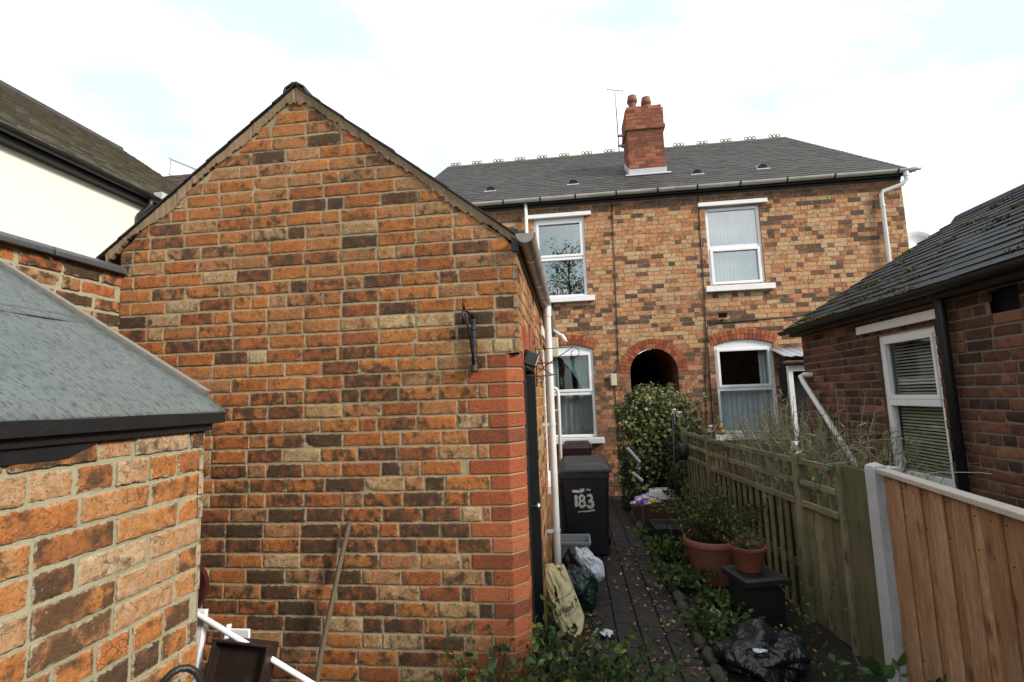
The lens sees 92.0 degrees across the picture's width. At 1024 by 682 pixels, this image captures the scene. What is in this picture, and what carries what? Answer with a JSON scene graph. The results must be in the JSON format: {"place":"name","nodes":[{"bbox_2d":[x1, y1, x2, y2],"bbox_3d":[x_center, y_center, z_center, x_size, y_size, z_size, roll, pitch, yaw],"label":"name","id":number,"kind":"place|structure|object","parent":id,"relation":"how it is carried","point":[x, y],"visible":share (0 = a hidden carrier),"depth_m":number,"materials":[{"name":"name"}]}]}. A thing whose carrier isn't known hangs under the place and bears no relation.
{"place":"outdoors","nodes":[
{"label":"outdoors","id":0,"kind":"place"},
{"bbox_2d":[0,80,177,257],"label":"rendered house","id":1,"kind":"structure","parent":0,"point":[68,183],"depth_m":6.34,"materials":[{"name":"paint"}]},
{"bbox_2d":[163,174,189,184],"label":"terraced house","id":2,"kind":"structure","parent":0,"point":[177,179],"depth_m":23.11,"materials":[{"name":"red brick"}]},
{"bbox_2d":[168,157,194,175],"bbox_3d":[-16.792,-7.976,25.481,1.721,3.000,0.287,0,-7,-15],"label":"roof aerial","id":3,"kind":"object","parent":2,"relation":"attached to","point":[169,174],"visible":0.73,"depth_m":25.43,"materials":[{"name":"metal"}]},
{"bbox_2d":[0,0,1023,352],"label":"sky","id":4,"kind":"structure","parent":0,"point":[937,86],"materials":[{"name":"white"}]},
{"bbox_2d":[542,496,711,681],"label":"path","id":5,"kind":"structure","parent":0,"point":[619,595],"depth_m":4.33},
{"bbox_2d":[535,593,565,671],"bbox_3d":[0.204,2.036,3.401,0.328,0.525,0.317,1,-7,-22],"label":"bramble","id":6,"kind":"object","parent":5,"relation":"on","point":[561,633],"visible":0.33,"depth_m":3.43,"materials":[{"name":"green plant"}]},
{"bbox_2d":[546,563,583,637],"bbox_3d":[0.444,2.136,4.110,0.257,0.430,0.458,0,-7,-17],"label":"carrier bag","id":7,"kind":"object","parent":5,"relation":"on","point":[569,611],"visible":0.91,"depth_m":4.08,"materials":[{"name":"brown plastic"}]},
{"bbox_2d":[562,547,581,567],"bbox_3d":[0.615,2.284,5.036,0.232,0.380,0.233,0,-7,-15],"label":"rubbish bag","id":8,"kind":"object","parent":5,"relation":"on","point":[568,559],"visible":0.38,"depth_m":4.97,"materials":[{"name":"black plastic"}]},
{"bbox_2d":[560,534,590,563],"bbox_3d":[0.685,2.361,5.492,0.388,0.326,0.348,-3,-7,7],"label":"plastic crate","id":9,"kind":"object","parent":5,"relation":"on","point":[573,541],"visible":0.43,"depth_m":5.43,"materials":[{"name":"grey plastic"}]},
{"bbox_2d":[562,440,592,456],"bbox_3d":[1.207,2.376,9.027,0.570,1.070,0.683,-3,-7,7],"label":"wheelie bin","id":10,"kind":"object","parent":5,"relation":"on","point":[578,448],"visible":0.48,"depth_m":8.76,"materials":[{"name":"brown plastic"}]},
{"bbox_2d":[566,564,597,611],"bbox_3d":[0.597,2.244,4.540,0.394,0.365,0.324,-6,-8,31],"label":"rubbish bag","id":11,"kind":"object","parent":5,"relation":"on","point":[584,583],"visible":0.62,"depth_m":4.43,"materials":[{"name":"plastic"}]},
{"bbox_2d":[575,547,604,581],"bbox_3d":[0.748,2.144,4.791,0.218,0.376,0.207,-40,-21,1],"label":"carrier bag","id":12,"kind":"object","parent":11,"relation":"on","point":[586,558],"visible":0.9,"depth_m":4.72,"materials":[{"name":"white plastic"}]},
{"bbox_2d":[558,455,610,553],"bbox_3d":[0.926,2.042,6.228,0.634,1.120,0.788,-3,-7,7],"label":"wheelie bin","id":13,"kind":"object","parent":5,"relation":"on","point":[585,485],"visible":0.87,"depth_m":5.90,"materials":[{"name":"plastic"}]},
{"bbox_2d":[594,628,615,636],"bbox_3d":[0.730,2.305,3.908,0.151,0.029,0.162,-5,-7,28],"label":"torn paper","id":14,"kind":"object","parent":5,"relation":"on","point":[610,633],"visible":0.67,"depth_m":3.90,"materials":[{"name":"white paper"}]},
{"bbox_2d":[529,622,690,681],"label":"ivy clump","id":15,"kind":"object","parent":5,"relation":"on","point":[615,660],"visible":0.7,"depth_m":2.93,"materials":[{"name":"green plant"}]},
{"bbox_2d":[537,647,707,681],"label":"feathery weed","id":16,"kind":"object","parent":5,"relation":"on","point":[627,675],"visible":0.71,"depth_m":2.78,"materials":[{"name":"green plant"}]},
{"bbox_2d":[633,523,652,537],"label":"border plant","id":17,"kind":"object","parent":5,"relation":"on","point":[646,530],"visible":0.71,"depth_m":6.49,"materials":[{"name":"green plant"}]},
{"bbox_2d":[549,513,825,681],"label":"fallen leaves","id":18,"kind":"object","parent":5,"relation":"on","point":[666,652],"visible":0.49,"depth_m":4.01,"materials":[{"name":"plant"}]},
{"bbox_2d":[434,94,921,496],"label":"brick house","id":19,"kind":"structure","parent":0,"point":[710,270],"depth_m":9.68,"materials":[{"name":"brown brick"}]},
{"bbox_2d":[528,211,594,302],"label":"window","id":20,"kind":"structure","parent":19,"relation":"in","point":[560,237],"depth_m":11.39,"materials":[{"name":"white plastic"}]},
{"bbox_2d":[553,345,604,443],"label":"window","id":21,"kind":"structure","parent":19,"relation":"in","point":[574,379],"depth_m":9.75,"materials":[{"name":"white plastic"}]},
{"bbox_2d":[606,86,625,154],"bbox_3d":[2.516,-5.313,11.824,0.466,1.792,0.149,0,-7,-20],"label":"tv aerial","id":22,"kind":"object","parent":19,"relation":"attached to","point":[620,145],"visible":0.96,"depth_m":11.81,"materials":[{"name":"metal"}]},
{"bbox_2d":[678,339,783,440],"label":"window","id":23,"kind":"structure","parent":19,"relation":"in","point":[745,369],"depth_m":9.39,"materials":[{"name":"white plastic"}]},
{"bbox_2d":[697,198,775,292],"bbox_3d":[4.325,-1.866,9.611,1.290,1.840,0.283,-3,-7,7],"label":"window","id":24,"kind":"structure","parent":19,"relation":"in","point":[734,238],"depth_m":9.68,"materials":[{"name":"white plastic"}]},
{"bbox_2d":[908,231,929,248],"bbox_3d":[7.814,-1.877,9.682,0.857,0.571,0.319,-6,-8,33],"label":"satellite dish","id":25,"kind":"object","parent":19,"relation":"attached to","point":[915,238],"visible":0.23,"depth_m":9.70,"materials":[{"name":"metal"}]},
{"bbox_2d":[536,495,888,681],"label":"soil","id":26,"kind":"structure","parent":0,"point":[841,647],"depth_m":3.70,"materials":[{"name":"brown soil"}]},
{"bbox_2d":[0,231,126,331],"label":"boundary wall","id":27,"kind":"structure","parent":26,"relation":"on","point":[90,285],"depth_m":2.90,"materials":[{"name":"brick"}]},
{"bbox_2d":[0,258,226,681],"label":"lean to shed","id":28,"kind":"object","parent":26,"relation":"on","point":[104,427],"visible":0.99,"depth_m":1.53,"materials":[{"name":"brick"}]},
{"bbox_2d":[160,664,204,681],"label":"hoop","id":29,"kind":"object","parent":26,"relation":"on","point":[195,673],"visible":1,"depth_m":1.60,"materials":[{"name":"black paint"}]},
{"bbox_2d":[195,564,249,681],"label":"folding chair","id":30,"kind":"object","parent":26,"relation":"on","point":[203,589],"visible":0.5,"depth_m":2.27,"materials":[{"name":"white plastic"}]},
{"bbox_2d":[204,638,278,681],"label":"brown box","id":31,"kind":"object","parent":26,"relation":"on","point":[230,660],"visible":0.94,"depth_m":2.21,"materials":[{"name":"plastic"}]},
{"bbox_2d":[197,611,314,681],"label":"white pole","id":32,"kind":"object","parent":26,"relation":"on","point":[232,635],"visible":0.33,"depth_m":2.24,"materials":[{"name":"plastic"}]},
{"bbox_2d":[96,81,566,681],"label":"brick outbuilding","id":33,"kind":"structure","parent":26,"relation":"on","point":[306,275],"depth_m":2.97,"materials":[{"name":"brick"},{"name":"slate"},{"name":"black paint"}]},
{"bbox_2d":[461,299,477,371],"bbox_3d":[-0.238,-0.021,2.749,0.048,0.380,0.321,-3,-7,7],"label":"wall bracket","id":34,"kind":"object","parent":33,"relation":"attached to","point":[472,335],"depth_m":2.85,"materials":[{"name":"black metal"}]},
{"bbox_2d":[516,352,545,658],"bbox_3d":[0.104,1.145,3.406,0.145,2.300,1.000,-3,-7,7],"label":"door","id":35,"kind":"structure","parent":33,"relation":"in","point":[533,483],"depth_m":3.77,"materials":[{"name":"black paint"}]},
{"bbox_2d":[524,349,539,367],"bbox_3d":[0.120,0.110,3.102,0.107,0.115,0.076,-1,-7,-5],"label":"wall lamp","id":36,"kind":"object","parent":33,"relation":"attached to","point":[531,358],"visible":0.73,"depth_m":3.07,"materials":[{"name":"black metal"}]},
{"bbox_2d":[526,352,556,376],"bbox_3d":[0.199,0.154,3.277,0.254,0.171,0.026,2,-8,-33],"label":"rusty bracket","id":37,"kind":"object","parent":33,"relation":"attached to","point":[542,363],"visible":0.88,"depth_m":3.28,"materials":[{"name":"metal"}]},
{"bbox_2d":[541,326,550,493],"bbox_3d":[0.155,0.793,5.821,0.610,1.750,1.300,-3,-7,7],"label":"window","id":38,"kind":"structure","parent":33,"relation":"in","point":[542,329],"depth_m":6.14,"materials":[{"name":"white plastic"}]},
{"bbox_2d":[535,346,578,386],"bbox_3d":[0.364,0.201,3.937,0.354,0.320,0.009,-3,-7,7],"label":"scroll bracket","id":39,"kind":"object","parent":33,"relation":"attached to","point":[552,360],"visible":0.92,"depth_m":3.94,"materials":[{"name":"black metal"}]},
{"bbox_2d":[314,521,351,681],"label":"broom handle","id":40,"kind":"object","parent":26,"relation":"on","point":[329,612],"visible":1,"depth_m":2.74,"materials":[{"name":"brown wood"}]},
{"bbox_2d":[428,614,578,681],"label":"corner weed","id":41,"kind":"object","parent":26,"relation":"on","point":[530,660],"visible":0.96,"depth_m":2.58,"materials":[{"name":"green plant"}]},
{"bbox_2d":[627,447,643,524],"bbox_3d":[1.750,2.077,6.956,0.211,1.153,0.060,-3,-7,7],"label":"tube spinner","id":42,"kind":"object","parent":26,"relation":"on","point":[638,464],"visible":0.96,"depth_m":6.97,"materials":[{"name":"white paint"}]},
{"bbox_2d":[630,499,674,524],"bbox_3d":[2.067,2.510,7.250,0.617,0.300,0.347,-3,-7,7],"label":"rusty trough","id":43,"kind":"object","parent":26,"relation":"on","point":[647,514],"visible":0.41,"depth_m":7.11,"materials":[{"name":"brown metal"}]},
{"bbox_2d":[630,494,662,504],"bbox_3d":[1.978,2.348,7.266,0.492,0.180,0.296,-3,-7,7],"label":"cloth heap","id":44,"kind":"object","parent":43,"relation":"in","point":[640,501],"visible":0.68,"depth_m":7.20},
{"bbox_2d":[647,498,659,503],"bbox_3d":[2.053,2.321,7.156,0.198,0.075,0.104,-1,-7,-5],"label":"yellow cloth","id":45,"kind":"object","parent":44,"relation":"on","point":[652,500],"visible":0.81,"depth_m":7.13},
{"bbox_2d":[651,554,661,564],"bbox_3d":[1.638,2.476,5.599,0.114,0.105,0.233,-3,-7,7],"label":"edging stone","id":46,"kind":"object","parent":26,"relation":"on","point":[657,557],"visible":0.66,"depth_m":5.56,"materials":[{"name":"grey stone"}]},
{"bbox_2d":[634,530,687,561],"bbox_3d":[1.787,2.330,5.630,0.631,0.309,0.650,4,-9,-39],"label":"border plant","id":47,"kind":"object","parent":26,"relation":"on","point":[664,550],"visible":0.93,"depth_m":5.58,"materials":[{"name":"green plant"}]},
{"bbox_2d":[646,487,675,518],"bbox_3d":[2.270,2.481,7.534,0.437,0.450,0.208,-3,-7,7],"label":"plastic box","id":48,"kind":"object","parent":26,"relation":"on","point":[658,492],"visible":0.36,"depth_m":7.46,"materials":[{"name":"white plastic"}]},
{"bbox_2d":[656,560,666,568],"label":"edging stone","id":49,"kind":"object","parent":26,"relation":"on","point":[664,565],"visible":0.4,"depth_m":5.33,"materials":[{"name":"grey stone"}]},
{"bbox_2d":[611,381,715,512],"bbox_3d":[2.441,1.694,7.997,1.566,2.100,1.811,-3,-7,7],"label":"ivy mound","id":50,"kind":"object","parent":26,"relation":"on","point":[647,428],"visible":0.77,"depth_m":7.82,"materials":[{"name":"green plant"}]},
{"bbox_2d":[649,519,694,548],"bbox_3d":[2.032,2.433,6.224,0.508,0.260,0.459,-3,-7,7],"label":"trough planter","id":51,"kind":"object","parent":26,"relation":"on","point":[661,531],"visible":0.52,"depth_m":6.11,"materials":[{"name":"black plastic"}]},
{"bbox_2d":[668,583,679,593],"bbox_3d":[1.560,2.381,4.759,0.106,0.109,0.177,-3,-7,7],"label":"edging stone","id":52,"kind":"object","parent":26,"relation":"on","point":[673,588],"visible":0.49,"depth_m":4.71,"materials":[{"name":"grey stone"}]},
{"bbox_2d":[673,589,685,602],"bbox_3d":[1.534,2.355,4.540,0.113,0.111,0.239,-3,-7,7],"label":"edging stone","id":53,"kind":"object","parent":26,"relation":"on","point":[678,595],"visible":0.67,"depth_m":4.50,"materials":[{"name":"grey stone"}]},
{"bbox_2d":[672,414,688,518],"bbox_3d":[2.267,1.778,6.553,0.226,1.621,0.157,1,-7,-27],"label":"garden pole","id":54,"kind":"object","parent":26,"relation":"on","point":[683,450],"visible":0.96,"depth_m":6.55,"materials":[{"name":"black metal"}]},
{"bbox_2d":[677,411,681,427],"bbox_3d":[2.267,1.065,6.682,0.072,0.226,0.072,-3,-7,7],"label":"solar light","id":55,"kind":"object","parent":54,"relation":"attached to","point":[679,414],"visible":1,"depth_m":6.67,"materials":[{"name":"silver glass"}]},
{"bbox_2d":[642,559,720,591],"bbox_3d":[1.635,2.296,4.815,0.726,0.238,0.691,-3,-7,7],"label":"border plant","id":56,"kind":"object","parent":26,"relation":"on","point":[677,575],"visible":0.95,"depth_m":4.76,"materials":[{"name":"green plant"}]},
{"bbox_2d":[676,600,688,613],"bbox_3d":[1.490,2.329,4.325,0.112,0.107,0.187,-3,-7,7],"label":"edging stone","id":57,"kind":"object","parent":26,"relation":"on","point":[680,604],"visible":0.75,"depth_m":4.29,"materials":[{"name":"grey stone"}]},
{"bbox_2d":[681,610,694,625],"bbox_3d":[1.463,2.304,4.106,0.114,0.110,0.203,-3,-7,7],"label":"edging stone","id":58,"kind":"object","parent":26,"relation":"on","point":[684,612],"visible":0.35,"depth_m":4.08,"materials":[{"name":"grey stone"}]},
{"bbox_2d":[687,624,701,634],"bbox_3d":[1.440,2.284,3.915,0.114,0.115,0.113,3,-8,-35],"label":"edging stone","id":59,"kind":"object","parent":26,"relation":"on","point":[690,630],"visible":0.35,"depth_m":3.88,"materials":[{"name":"grey stone"}]},
{"bbox_2d":[692,630,708,650],"bbox_3d":[1.415,2.267,3.727,0.107,0.107,0.206,-3,-7,7],"label":"edging stone","id":60,"kind":"object","parent":26,"relation":"on","point":[698,641],"visible":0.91,"depth_m":3.68,"materials":[{"name":"grey stone"}]},
{"bbox_2d":[684,578,733,609],"bbox_3d":[1.822,2.247,4.348,0.523,0.203,0.574,-8,-9,42],"label":"border plant","id":61,"kind":"object","parent":26,"relation":"on","point":[716,595],"visible":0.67,"depth_m":4.32,"materials":[{"name":"green plant"}]},
{"bbox_2d":[701,646,718,666],"bbox_3d":[1.402,2.241,3.504,0.106,0.103,0.220,-3,-7,7],"label":"edging stone","id":62,"kind":"object","parent":26,"relation":"on","point":[709,658],"visible":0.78,"depth_m":3.46,"materials":[{"name":"grey stone"}]},
{"bbox_2d":[683,531,738,586],"bbox_3d":[2.012,2.188,4.966,0.535,0.420,0.535,-3,-7,7],"label":"plant pot","id":63,"kind":"object","parent":26,"relation":"on","point":[715,556],"visible":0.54,"depth_m":4.77,"materials":[{"name":"ceramic"}]},
{"bbox_2d":[650,481,777,543],"bbox_3d":[2.018,1.762,5.047,1.162,0.607,1.120,-3,-7,7],"label":"potted shrub","id":64,"kind":"object","parent":63,"relation":"in","point":[707,522],"visible":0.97,"depth_m":4.98,"materials":[{"name":"green plant"}]},
{"bbox_2d":[667,591,766,644],"bbox_3d":[1.605,2.165,3.795,0.715,0.255,0.722,1,-7,-26],"label":"border plant","id":65,"kind":"object","parent":26,"relation":"on","point":[714,628],"visible":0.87,"depth_m":3.81,"materials":[{"name":"green plant"}]},
{"bbox_2d":[709,663,728,681],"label":"edging stone","id":66,"kind":"object","parent":26,"relation":"on","point":[717,673],"visible":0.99,"depth_m":3.23,"materials":[{"name":"grey stone"}]},
{"bbox_2d":[721,564,791,627],"bbox_3d":[2.031,2.117,4.101,0.390,0.400,0.390,-1,-7,-6],"label":"square planter","id":67,"kind":"object","parent":26,"relation":"on","point":[762,594],"visible":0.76,"depth_m":3.96,"materials":[{"name":"black plastic"}]},
{"bbox_2d":[729,540,766,573],"bbox_3d":[1.994,1.824,4.168,0.293,0.200,0.293,-3,-7,7],"label":"plant pot","id":68,"kind":"object","parent":67,"relation":"on","point":[750,560],"visible":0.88,"depth_m":4.07,"materials":[{"name":"ceramic"}]},
{"bbox_2d":[712,520,789,548],"bbox_3d":[1.985,1.649,4.137,0.369,0.246,0.566,3,-8,-37],"label":"pot plant","id":69,"kind":"object","parent":68,"relation":"on","point":[746,544],"visible":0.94,"depth_m":4.18,"materials":[{"name":"green plant"}]},
{"bbox_2d":[711,618,811,681],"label":"rubbish bag","id":70,"kind":"object","parent":26,"relation":"on","point":[786,657],"visible":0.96,"depth_m":3.23,"materials":[{"name":"black plastic"}]},
{"bbox_2d":[753,648,767,652],"bbox_3d":[1.615,2.008,3.211,0.105,0.025,0.065,-3,-7,7],"label":"paper scrap","id":71,"kind":"object","parent":70,"relation":"on","point":[756,650],"visible":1,"depth_m":3.19,"materials":[{"name":"white paper"}]},
{"bbox_2d":[678,557,854,681],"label":"ground weeds","id":72,"kind":"object","parent":26,"relation":"on","point":[853,670],"visible":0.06,"depth_m":3.57,"materials":[{"name":"green plant"}]},
{"bbox_2d":[680,428,884,665],"bbox_3d":[2.490,1.753,5.310,0.136,1.370,4.074,-2,-7,2],"label":"trellis fence","id":73,"kind":"object","parent":26,"relation":"on","point":[830,542],"visible":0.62,"depth_m":3.99,"materials":[{"name":"brown wood"}]},
{"bbox_2d":[708,425,713,435],"bbox_3d":[2.515,1.180,6.230,0.080,0.238,0.080,-3,-7,7],"label":"solar light","id":74,"kind":"object","parent":73,"relation":"attached to","point":[711,428],"visible":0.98,"depth_m":6.21,"materials":[{"name":"silver glass"}]},
{"bbox_2d":[707,435,838,491],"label":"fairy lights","id":75,"kind":"object","parent":73,"relation":"attached to","point":[774,460],"visible":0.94,"depth_m":4.59},
{"bbox_2d":[790,441,802,452],"bbox_3d":[2.434,0.907,4.228,0.092,0.101,0.092,-3,-7,7],"label":"solar light","id":76,"kind":"object","parent":73,"relation":"on","point":[796,446],"visible":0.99,"depth_m":4.20,"materials":[{"name":"silver glass"}]},
{"bbox_2d":[771,551,846,649],"bbox_3d":[2.301,1.938,3.749,0.579,0.660,0.439,-3,-7,7],"label":"bare briar","id":77,"kind":"object","parent":26,"relation":"on","point":[806,606],"visible":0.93,"depth_m":3.69,"materials":[{"name":"brown plant"}]},
{"bbox_2d":[824,650,863,681],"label":"nettle","id":78,"kind":"object","parent":26,"relation":"on","point":[838,664],"visible":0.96,"depth_m":3.06,"materials":[{"name":"green plant"}]},
{"bbox_2d":[714,386,988,553],"bbox_3d":[3.254,1.377,5.271,1.763,1.859,3.754,-3,-7,7],"label":"dry bush","id":79,"kind":"object","parent":26,"relation":"on","point":[781,443],"visible":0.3,"depth_m":5.11,"materials":[{"name":"brown plant"}]},
{"bbox_2d":[864,462,907,681],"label":"concrete post","id":80,"kind":"object","parent":26,"relation":"on","point":[893,646],"visible":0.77,"depth_m":3.19,"materials":[{"name":"grey concrete"}]},
{"bbox_2d":[853,651,945,681],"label":"nettle","id":81,"kind":"object","parent":26,"relation":"on","point":[876,668],"visible":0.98,"depth_m":2.82,"materials":[{"name":"green plant"}]},
{"bbox_2d":[876,468,1023,681],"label":"board fence","id":82,"kind":"object","parent":26,"relation":"on","point":[958,557],"visible":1,"depth_m":2.50,"materials":[{"name":"brown wood"}]},
{"bbox_2d":[717,426,725,433],"bbox_3d":[3.900,1.647,9.168,0.147,0.170,0.147,-7,-9,40],"label":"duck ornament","id":83,"kind":"object","parent":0,"point":[722,429],"visible":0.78,"depth_m":9.13,"materials":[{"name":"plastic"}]},
{"label":"ground","id":84,"kind":"structure","parent":0,"visible":0},
{"bbox_2d":[769,347,812,458],"bbox_3d":[5.605,1.381,8.679,1.621,2.674,0.721,-3,-7,7],"label":"porch","id":85,"kind":"object","parent":84,"relation":"on","point":[790,383],"visible":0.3,"depth_m":8.70,"materials":[{"name":"metal"}]},
{"bbox_2d":[778,367,812,458],"bbox_3d":[5.418,1.586,8.770,0.890,2.300,0.540,-3,-7,7],"label":"door","id":86,"kind":"structure","parent":85,"relation":"in","point":[800,393],"depth_m":8.73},
{"bbox_2d":[777,184,1023,508],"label":"red brick outbuilding","id":87,"kind":"structure","parent":84,"relation":"on","point":[927,334],"depth_m":4.26,"materials":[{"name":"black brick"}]},
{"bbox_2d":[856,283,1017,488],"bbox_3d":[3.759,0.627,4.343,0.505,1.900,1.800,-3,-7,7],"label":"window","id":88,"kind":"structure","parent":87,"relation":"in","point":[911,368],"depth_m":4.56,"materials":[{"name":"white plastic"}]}
]}

